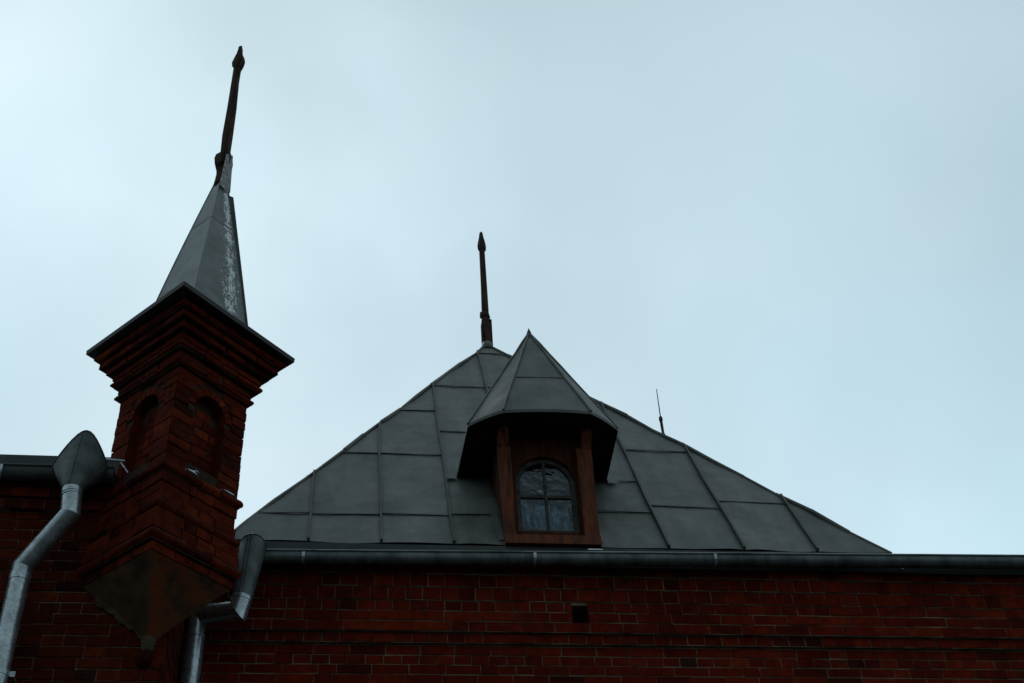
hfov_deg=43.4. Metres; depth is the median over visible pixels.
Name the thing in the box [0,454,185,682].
brick wing
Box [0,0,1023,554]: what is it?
sky
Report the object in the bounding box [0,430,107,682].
downpipe
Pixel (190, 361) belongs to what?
corner turret
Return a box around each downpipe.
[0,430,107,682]
[178,533,266,682]
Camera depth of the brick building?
10.03 m
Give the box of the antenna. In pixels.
[656,389,664,433]
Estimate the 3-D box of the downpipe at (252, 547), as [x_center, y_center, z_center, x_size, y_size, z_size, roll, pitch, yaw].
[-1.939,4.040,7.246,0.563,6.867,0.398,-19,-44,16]
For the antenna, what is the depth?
12.60 m
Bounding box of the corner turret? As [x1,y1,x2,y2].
[75,46,294,669]
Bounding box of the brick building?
[199,232,1023,682]

